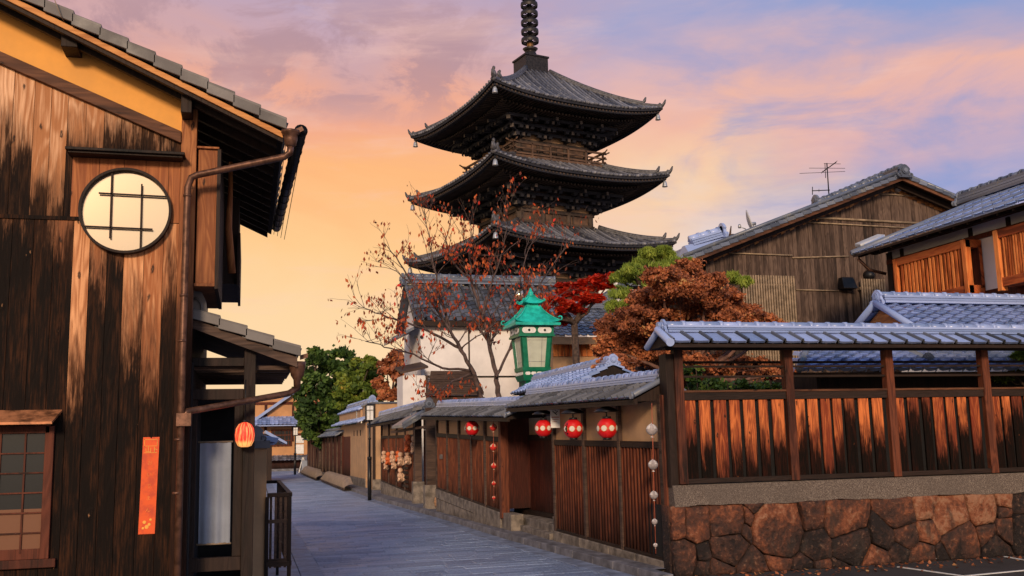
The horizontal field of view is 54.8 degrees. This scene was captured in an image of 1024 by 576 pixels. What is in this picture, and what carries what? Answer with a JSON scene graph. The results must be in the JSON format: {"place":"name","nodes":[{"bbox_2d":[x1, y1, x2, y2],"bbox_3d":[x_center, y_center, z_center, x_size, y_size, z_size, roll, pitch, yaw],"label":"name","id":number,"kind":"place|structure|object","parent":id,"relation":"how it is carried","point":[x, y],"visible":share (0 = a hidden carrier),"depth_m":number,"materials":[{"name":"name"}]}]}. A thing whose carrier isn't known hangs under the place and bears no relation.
{"place":"outdoors","nodes":[
{"label":"outdoors","id":0,"kind":"place"},
{"bbox_2d":[266,490,299,575],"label":"pavement","id":1,"kind":"structure","parent":0,"point":[283,571],"depth_m":16.19,"materials":[{"name":"stone"}]},
{"bbox_2d":[252,426,278,575],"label":"plaster wall","id":2,"kind":"structure","parent":1,"relation":"on","point":[263,443],"depth_m":11.40,"materials":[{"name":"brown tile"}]},
{"bbox_2d":[263,430,286,480],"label":"side roof","id":3,"kind":"structure","parent":1,"relation":"on","point":[269,460],"depth_m":52.89,"materials":[{"name":"grey tile"}]},
{"bbox_2d":[264,480,291,575],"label":"railing","id":4,"kind":"object","parent":1,"relation":"on","point":[281,521],"visible":0.98,"depth_m":11.40,"materials":[{"name":"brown wood"}]},
{"bbox_2d":[272,471,607,575],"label":"street","id":5,"kind":"structure","parent":0,"point":[341,533],"depth_m":19.35,"materials":[{"name":"stone"}]},
{"bbox_2d":[272,468,298,471],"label":"kerb","id":6,"kind":"structure","parent":5,"relation":"on","point":[291,469],"depth_m":73.92,"materials":[{"name":"stone"}]},
{"bbox_2d":[266,483,322,575],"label":"gutter","id":7,"kind":"object","parent":5,"relation":"on","point":[306,564],"visible":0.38,"depth_m":17.96,"materials":[{"name":"stone"}]},
{"bbox_2d":[293,426,297,474],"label":"street lamp","id":8,"kind":"object","parent":5,"relation":"on","point":[295,431],"visible":0.98,"depth_m":65.24,"materials":[{"name":"black metal"}]},
{"bbox_2d":[293,471,633,575],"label":"gutter","id":9,"kind":"object","parent":5,"relation":"on","point":[582,564],"visible":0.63,"depth_m":19.53,"materials":[{"name":"stone"}]},
{"bbox_2d":[300,466,322,479],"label":"bamboo guard","id":10,"kind":"object","parent":9,"relation":"on","point":[311,472],"visible":1,"depth_m":57.63,"materials":[{"name":"brown wood"}]},
{"bbox_2d":[320,471,352,489],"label":"bamboo guard","id":11,"kind":"object","parent":9,"relation":"on","point":[340,481],"visible":1,"depth_m":44.93,"materials":[{"name":"brown wood"}]},
{"bbox_2d":[365,403,373,499],"bbox_3d":[-5.005,5.745,34.673,0.300,3.359,0.300,1,-9,-15],"label":"street lamp","id":12,"kind":"object","parent":9,"relation":"on","point":[369,413],"visible":1,"depth_m":34.69,"materials":[{"name":"black metal"}]},
{"bbox_2d":[300,469,665,568],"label":"pavement","id":13,"kind":"structure","parent":0,"point":[377,492],"depth_m":19.30,"materials":[{"name":"stone"}]},
{"bbox_2d":[498,410,553,539],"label":"gate","id":14,"kind":"structure","parent":13,"relation":"on","point":[525,476],"depth_m":21.55,"materials":[{"name":"beige paint"}]},
{"bbox_2d":[525,440,553,512],"bbox_3d":[0.840,3.923,20.564,0.024,1.530,4.824,2,-9,-19],"label":"door panel","id":15,"kind":"structure","parent":14,"relation":"in","point":[541,475],"depth_m":21.12,"materials":[{"name":"brown wood"}]},
{"bbox_2d":[514,282,523,395],"bbox_3d":[0.314,3.484,34.108,0.400,7.418,0.380,1,-9,-15],"label":"garden lamp","id":16,"kind":"object","parent":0,"point":[520,294],"visible":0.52,"depth_m":34.48,"materials":[{"name":"green metal"}]},
{"bbox_2d":[48,0,1023,422],"label":"sky","id":17,"kind":"structure","parent":0,"point":[759,95],"materials":[{"name":"orange"}]},
{"bbox_2d":[565,249,680,336],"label":"white house","id":18,"kind":"structure","parent":0,"point":[678,251],"depth_m":48.22,"materials":[{"name":"paint"}]},
{"bbox_2d":[266,488,1023,575],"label":"ground","id":19,"kind":"structure","parent":0,"point":[987,566],"depth_m":14.36,"materials":[{"name":"grey stone"}]},
{"bbox_2d":[0,0,307,575],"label":"wooden house","id":20,"kind":"structure","parent":19,"relation":"on","point":[139,185],"depth_m":8.69,"materials":[{"name":"brown wood"}]},
{"bbox_2d":[0,425,55,569],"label":"lattice window","id":21,"kind":"structure","parent":20,"relation":"in","point":[26,451],"depth_m":8.22,"materials":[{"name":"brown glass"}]},
{"bbox_2d":[78,168,171,254],"bbox_3d":[-3.433,-0.682,8.771,0.774,0.774,0.100,1,-9,-15],"label":"round window","id":22,"kind":"structure","parent":20,"relation":"in","point":[125,211],"depth_m":8.77,"materials":[{"name":"beige paper"}]},
{"bbox_2d":[138,437,159,533],"bbox_3d":[-3.126,1.698,8.495,0.149,0.819,0.010,1,-9,-15],"label":"paper charm","id":23,"kind":"object","parent":20,"relation":"attached to","point":[148,488],"visible":1,"depth_m":8.49,"materials":[{"name":"orange paper"}]},
{"bbox_2d":[196,441,232,545],"bbox_3d":[-2.763,1.901,9.169,0.310,0.948,0.024,1,-9,-15],"label":"curtain","id":24,"kind":"object","parent":20,"relation":"hanging from","point":[214,492],"visible":1,"depth_m":9.17,"materials":[{"name":"fabric"}]},
{"bbox_2d":[234,380,254,446],"bbox_3d":[-2.442,1.146,9.030,0.184,0.612,0.176,1,-9,-15],"label":"paper lantern","id":25,"kind":"object","parent":20,"relation":"hanging from","point":[244,435],"visible":0.98,"depth_m":8.94,"materials":[{"name":"orange paper"}]},
{"bbox_2d":[255,392,343,468],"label":"ochre house","id":26,"kind":"structure","parent":19,"relation":"on","point":[275,417],"depth_m":75.11,"materials":[{"name":"orange paint"}]},
{"bbox_2d":[271,429,291,445],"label":"window","id":27,"kind":"structure","parent":26,"relation":"in","point":[286,435],"depth_m":75.10,"materials":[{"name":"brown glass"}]},
{"bbox_2d":[299,457,306,471],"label":"sign board","id":28,"kind":"object","parent":19,"relation":"on","point":[303,462],"visible":0.69,"depth_m":69.44,"materials":[{"name":"white paint"}]},
{"bbox_2d":[302,431,324,475],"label":"lane fence","id":29,"kind":"object","parent":19,"relation":"on","point":[312,455],"visible":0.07,"depth_m":65.60,"materials":[{"name":"wood"}]},
{"bbox_2d":[290,344,362,468],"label":"tree","id":30,"kind":"object","parent":19,"relation":"on","point":[312,418],"visible":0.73,"depth_m":59.43,"materials":[{"name":"green plant"}]},
{"bbox_2d":[317,427,343,475],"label":"lane fence","id":31,"kind":"object","parent":19,"relation":"on","point":[332,453],"visible":0.82,"depth_m":53.47,"materials":[{"name":"wood"}]},
{"bbox_2d":[331,395,377,487],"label":"plaster wall","id":32,"kind":"structure","parent":19,"relation":"on","point":[355,453],"depth_m":45.67,"materials":[{"name":"paint"}]},
{"bbox_2d":[343,436,349,476],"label":"plank door","id":33,"kind":"structure","parent":32,"relation":"in","point":[346,440],"depth_m":48.35,"materials":[{"name":"brown wood"}]},
{"bbox_2d":[331,354,386,423],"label":"tree","id":34,"kind":"object","parent":19,"relation":"on","point":[352,384],"visible":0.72,"depth_m":54.79,"materials":[{"name":"green plant"}]},
{"bbox_2d":[361,402,396,489],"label":"plaster building","id":35,"kind":"structure","parent":19,"relation":"on","point":[376,447],"depth_m":40.49,"materials":[{"name":"beige paint"}]},
{"bbox_2d":[370,349,403,401],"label":"tree","id":36,"kind":"object","parent":19,"relation":"on","point":[382,387],"visible":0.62,"depth_m":51.42,"materials":[{"name":"orange plant"}]},
{"bbox_2d":[367,397,434,500],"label":"lane wall","id":37,"kind":"structure","parent":19,"relation":"on","point":[386,421],"depth_m":34.84,"materials":[{"name":"wood"}]},
{"bbox_2d":[381,447,385,462],"bbox_3d":[-4.677,6.105,36.022,0.300,0.582,0.209,7,-12,-43],"label":"cloth charm","id":38,"kind":"object","parent":37,"relation":"hanging from","point":[383,455],"visible":0.77,"depth_m":35.96,"materials":[{"name":"beige fabric"}]},
{"bbox_2d":[384,456,388,469],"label":"cloth charm","id":39,"kind":"object","parent":37,"relation":"hanging from","point":[386,467],"visible":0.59,"depth_m":35.55,"materials":[{"name":"beige fabric"}]},
{"bbox_2d":[385,448,390,464],"bbox_3d":[-4.427,6.031,35.282,0.314,0.608,0.218,7,-12,-43],"label":"cloth charm","id":40,"kind":"object","parent":37,"relation":"hanging from","point":[387,459],"visible":0.81,"depth_m":35.20,"materials":[{"name":"orange fabric"}]},
{"bbox_2d":[390,451,395,462],"bbox_3d":[-4.191,5.862,34.587,0.288,0.558,0.200,7,-12,-43],"label":"cloth charm","id":41,"kind":"object","parent":37,"relation":"hanging from","point":[392,455],"visible":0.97,"depth_m":34.53,"materials":[{"name":"beige fabric"}]},
{"bbox_2d":[391,459,396,468],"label":"cloth charm","id":42,"kind":"object","parent":37,"relation":"hanging from","point":[393,464],"visible":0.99,"depth_m":34.33,"materials":[{"name":"beige fabric"}]},
{"bbox_2d":[395,447,398,461],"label":"cloth charm","id":43,"kind":"object","parent":37,"relation":"hanging from","point":[396,455],"visible":0.59,"depth_m":33.69,"materials":[{"name":"orange fabric"}]},
{"bbox_2d":[397,468,404,481],"bbox_3d":[-3.759,6.238,33.264,0.315,0.610,0.219,7,-12,-43],"label":"cloth charm","id":44,"kind":"object","parent":37,"relation":"hanging from","point":[400,476],"visible":1,"depth_m":33.20,"materials":[{"name":"beige fabric"}]},
{"bbox_2d":[397,452,404,465],"bbox_3d":[-3.767,5.710,33.332,0.315,0.609,0.219,7,-12,-43],"label":"cloth charm","id":45,"kind":"object","parent":37,"relation":"hanging from","point":[400,459],"visible":0.98,"depth_m":33.26,"materials":[{"name":"beige fabric"}]},
{"bbox_2d":[402,464,408,487],"bbox_3d":[-3.595,6.226,33.319,0.030,0.980,0.850,2,-9,-18],"label":"slatted panel","id":46,"kind":"object","parent":37,"relation":"attached to","point":[406,472],"visible":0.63,"depth_m":33.11,"materials":[{"name":"brown wood"}]},
{"bbox_2d":[404,431,411,452],"bbox_3d":[-3.402,5.003,32.309,0.393,0.762,0.274,7,-12,-43],"label":"cloth charm","id":47,"kind":"object","parent":37,"relation":"hanging from","point":[407,445],"visible":0.81,"depth_m":32.21,"materials":[{"name":"red fabric"}]},
{"bbox_2d":[404,452,411,464],"bbox_3d":[-3.426,5.504,32.328,0.305,0.590,0.212,7,-12,-43],"label":"cloth charm","id":48,"kind":"object","parent":37,"relation":"hanging from","point":[407,458],"visible":1,"depth_m":32.26,"materials":[{"name":"beige fabric"}]},
{"bbox_2d":[391,399,435,508],"bbox_3d":[-2.205,4.985,29.717,2.421,3.236,4.670,1,-9,-15],"label":"gateway","id":49,"kind":"object","parent":19,"relation":"on","point":[423,492],"visible":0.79,"depth_m":29.12,"materials":[{"name":"brown wood"}]},
{"bbox_2d":[411,436,413,453],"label":"cloth charm","id":50,"kind":"object","parent":49,"relation":"hanging from","point":[412,445],"visible":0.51,"depth_m":31.32,"materials":[{"name":"beige fabric"}]},
{"bbox_2d":[424,430,425,484],"bbox_3d":[-2.227,5.781,31.984,1.267,2.350,0.050,1,-9,-15],"label":"door panel","id":51,"kind":"structure","parent":49,"relation":"in","point":[424,430],"depth_m":31.83,"materials":[{"name":"brown wood"}]},
{"bbox_2d":[424,371,483,405],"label":"shed","id":52,"kind":"structure","parent":19,"relation":"on","point":[437,379],"depth_m":37.90,"materials":[{"name":"brown wood"}]},
{"bbox_2d":[328,171,598,404],"bbox_3d":[-1.426,1.458,27.905,8.326,9.680,3.004,5,-11,-35],"label":"tree","id":53,"kind":"object","parent":19,"relation":"on","point":[482,316],"visible":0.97,"depth_m":28.14,"materials":[{"name":"red plant"}]},
{"bbox_2d":[384,273,564,480],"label":"storehouse","id":54,"kind":"structure","parent":19,"relation":"on","point":[475,350],"depth_m":41.21,"materials":[{"name":"white paint"}]},
{"bbox_2d":[420,396,549,527],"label":"lane wall","id":55,"kind":"structure","parent":19,"relation":"on","point":[467,475],"depth_m":23.94,"materials":[{"name":"wood"}]},
{"bbox_2d":[463,416,478,436],"bbox_3d":[-0.938,3.184,23.088,0.432,0.572,0.432,-1,-9,-2],"label":"red lantern","id":56,"kind":"object","parent":55,"relation":"hanging from","point":[471,428],"visible":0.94,"depth_m":22.96,"materials":[{"name":"paper"}]},
{"bbox_2d":[490,421,496,498],"bbox_3d":[-0.398,3.709,21.517,0.163,1.935,0.160,-6,-10,30],"label":"charm string","id":57,"kind":"object","parent":55,"relation":"hanging from","point":[493,428],"visible":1,"depth_m":21.52,"materials":[{"name":"red fabric"}]},
{"bbox_2d":[297,469,672,575],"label":"kerb","id":58,"kind":"structure","parent":19,"relation":"on","point":[618,565],"depth_m":18.37,"materials":[{"name":"stone"}]},
{"bbox_2d":[501,288,562,395],"bbox_3d":[0.549,2.919,25.459,1.308,5.908,1.306,1,-9,-16],"label":"green lantern","id":59,"kind":"object","parent":19,"relation":"on","point":[531,324],"visible":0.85,"depth_m":25.34,"materials":[{"name":"teal metal"}]},
{"bbox_2d":[402,0,679,299],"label":"pagoda","id":60,"kind":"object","parent":19,"relation":"on","point":[539,125],"visible":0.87,"depth_m":65.55,"materials":[{"name":"wood"}]},
{"bbox_2d":[515,272,615,363],"bbox_3d":[2.114,3.219,34.627,4.566,8.024,2.607,1,-9,-15],"label":"tree","id":61,"kind":"object","parent":19,"relation":"on","point":[564,306],"visible":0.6,"depth_m":34.69,"materials":[{"name":"red plant"}]},
{"bbox_2d":[510,354,631,394],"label":"gate house","id":62,"kind":"structure","parent":19,"relation":"on","point":[610,364],"depth_m":20.64,"materials":[{"name":"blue tile"}]},
{"bbox_2d":[538,301,643,369],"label":"house","id":63,"kind":"structure","parent":19,"relation":"on","point":[561,352],"depth_m":37.88,"materials":[{"name":"grey tile"}]},
{"bbox_2d":[504,369,685,571],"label":"lane wall","id":64,"kind":"structure","parent":19,"relation":"on","point":[602,491],"depth_m":16.47,"materials":[{"name":"wood"}]},
{"bbox_2d":[532,410,551,437],"bbox_3d":[0.592,2.553,18.647,0.417,0.559,0.417,1,-9,-15],"label":"red lantern","id":65,"kind":"object","parent":64,"relation":"hanging from","point":[543,428],"visible":0.96,"depth_m":18.53,"materials":[{"name":"paper"}]},
{"bbox_2d":[550,409,559,427],"bbox_3d":[0.811,2.447,18.479,0.180,0.340,0.033,1,-9,-15],"label":"sign plate","id":66,"kind":"object","parent":64,"relation":"attached to","point":[555,418],"visible":0.97,"depth_m":18.48,"materials":[{"name":"white paint"}]},
{"bbox_2d":[561,408,584,439],"bbox_3d":[1.071,2.367,17.270,0.434,0.574,0.434,0,-9,-11],"label":"red lantern","id":67,"kind":"object","parent":64,"relation":"hanging from","point":[573,428],"visible":0.98,"depth_m":17.15,"materials":[{"name":"paper"}]},
{"bbox_2d":[594,406,618,439],"bbox_3d":[1.531,2.169,15.946,0.423,0.564,0.423,-1,-9,0],"label":"red lantern","id":68,"kind":"object","parent":64,"relation":"hanging from","point":[606,428],"visible":1,"depth_m":15.83,"materials":[{"name":"paper"}]},
{"bbox_2d":[646,403,657,553],"bbox_3d":[2.068,2.767,14.389,0.158,2.159,0.158,-6,-10,29],"label":"charm string","id":69,"kind":"object","parent":64,"relation":"hanging from","point":[651,429],"visible":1,"depth_m":14.38,"materials":[{"name":"fabric"}]},
{"bbox_2d":[602,284,619,303],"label":"roof ridge","id":70,"kind":"structure","parent":19,"relation":"on","point":[605,293],"depth_m":40.67,"materials":[{"name":"grey tile"}]},
{"bbox_2d":[609,244,694,288],"bbox_3d":[3.611,2.272,24.566,2.116,6.787,2.435,-5,-10,24],"label":"tree","id":71,"kind":"object","parent":19,"relation":"on","point":[661,255],"visible":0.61,"depth_m":24.58,"materials":[{"name":"green plant"}]},
{"bbox_2d":[659,395,668,505],"bbox_3d":[2.322,2.887,14.581,0.150,2.600,0.090,2,-9,-19],"label":"corner post","id":72,"kind":"object","parent":19,"relation":"on","point":[664,465],"visible":0.31,"depth_m":14.61,"materials":[{"name":"brown wood"}]},
{"bbox_2d":[603,269,753,370],"bbox_3d":[4.184,2.457,23.356,3.972,6.031,1.062,2,-9,-19],"label":"tree","id":73,"kind":"object","parent":19,"relation":"on","point":[620,292],"visible":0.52,"depth_m":23.29,"materials":[{"name":"green plant"}]},
{"bbox_2d":[589,258,797,387],"bbox_3d":[4.177,2.201,22.208,6.186,6.192,3.913,1,-9,-15],"label":"tree","id":74,"kind":"object","parent":19,"relation":"on","point":[688,288],"visible":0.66,"depth_m":21.67,"materials":[{"name":"brown plant"}]},
{"bbox_2d":[683,364,781,389],"bbox_3d":[4.253,2.966,17.490,2.681,3.273,1.062,1,-9,-15],"label":"shrub","id":75,"kind":"object","parent":19,"relation":"on","point":[709,384],"visible":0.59,"depth_m":17.38,"materials":[{"name":"green plant"}]},
{"bbox_2d":[648,472,1023,575],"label":"stone wall","id":76,"kind":"structure","parent":19,"relation":"on","point":[724,528],"depth_m":14.91,"materials":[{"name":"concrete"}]},
{"bbox_2d":[644,319,1023,486],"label":"board fence","id":77,"kind":"object","parent":76,"relation":"on","point":[787,431],"visible":1,"depth_m":15.23,"materials":[{"name":"brown wood"}]},
{"bbox_2d":[695,556,1023,575],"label":"fallen leaves","id":78,"kind":"object","parent":19,"relation":"on","point":[901,566],"visible":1,"depth_m":14.59,"materials":[{"name":"brown plant"}]},
{"bbox_2d":[748,290,1023,388],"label":"tea house","id":79,"kind":"structure","parent":19,"relation":"on","point":[929,307],"depth_m":17.48,"materials":[{"name":"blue tile"}]},
{"bbox_2d":[899,556,1023,575],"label":"road marking","id":80,"kind":"object","parent":19,"relation":"on","point":[972,574],"visible":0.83,"depth_m":13.91,"materials":[{"name":"white paint"}]},
{"bbox_2d":[991,351,1023,386],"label":"tree","id":81,"kind":"object","parent":19,"relation":"on","point":[1017,355],"visible":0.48,"depth_m":17.39,"materials":[{"name":"green plant"}]},
{"bbox_2d":[679,223,728,257],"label":"roof","id":82,"kind":"structure","parent":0,"point":[701,239],"depth_m":32.21,"materials":[{"name":"blue tile"}]},
{"bbox_2d":[629,164,957,389],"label":"gable house","id":83,"kind":"structure","parent":0,"point":[801,265],"depth_m":27.51,"materials":[{"name":"brown wood"}]},
{"bbox_2d":[738,210,755,229],"bbox_3d":[6.715,-1.864,27.841,0.614,0.696,0.450,7,-12,-42],"label":"satellite dish","id":84,"kind":"object","parent":83,"relation":"on","point":[751,224],"visible":0.91,"depth_m":27.72,"materials":[{"name":"white metal"}]},
{"bbox_2d":[752,287,774,359],"bbox_3d":[6.819,1.051,26.780,0.632,2.174,0.028,1,-9,-15],"label":"window","id":85,"kind":"structure","parent":83,"relation":"in","point":[757,287],"depth_m":26.88,"materials":[{"name":"beige paint"}]},
{"bbox_2d":[799,161,844,194],"bbox_3d":[9.054,-3.202,28.725,1.515,1.036,0.244,1,-9,-15],"label":"antenna","id":86,"kind":"object","parent":83,"relation":"on","point":[828,190],"visible":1,"depth_m":28.75,"materials":[{"name":"black metal"}]},
{"bbox_2d":[850,169,1023,371],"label":"lattice house","id":87,"kind":"structure","parent":0,"point":[973,242],"depth_m":21.32,"materials":[{"name":"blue tile"}]},
{"bbox_2d":[855,234,884,247],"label":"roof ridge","id":88,"kind":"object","parent":87,"relation":"on","point":[868,240],"visible":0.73,"depth_m":25.26,"materials":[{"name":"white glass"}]},
{"bbox_2d":[892,239,985,293],"bbox_3d":[9.413,-0.233,21.863,0.420,1.232,2.415,1,-9,-15],"label":"lattice window","id":89,"kind":"structure","parent":87,"relation":"in","point":[955,267],"depth_m":21.39,"materials":[{"name":"brown wood"}]},
{"bbox_2d":[992,222,1023,290],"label":"lattice window","id":90,"kind":"structure","parent":87,"relation":"in","point":[1008,242],"depth_m":19.56,"materials":[{"name":"brown wood"}]}
]}

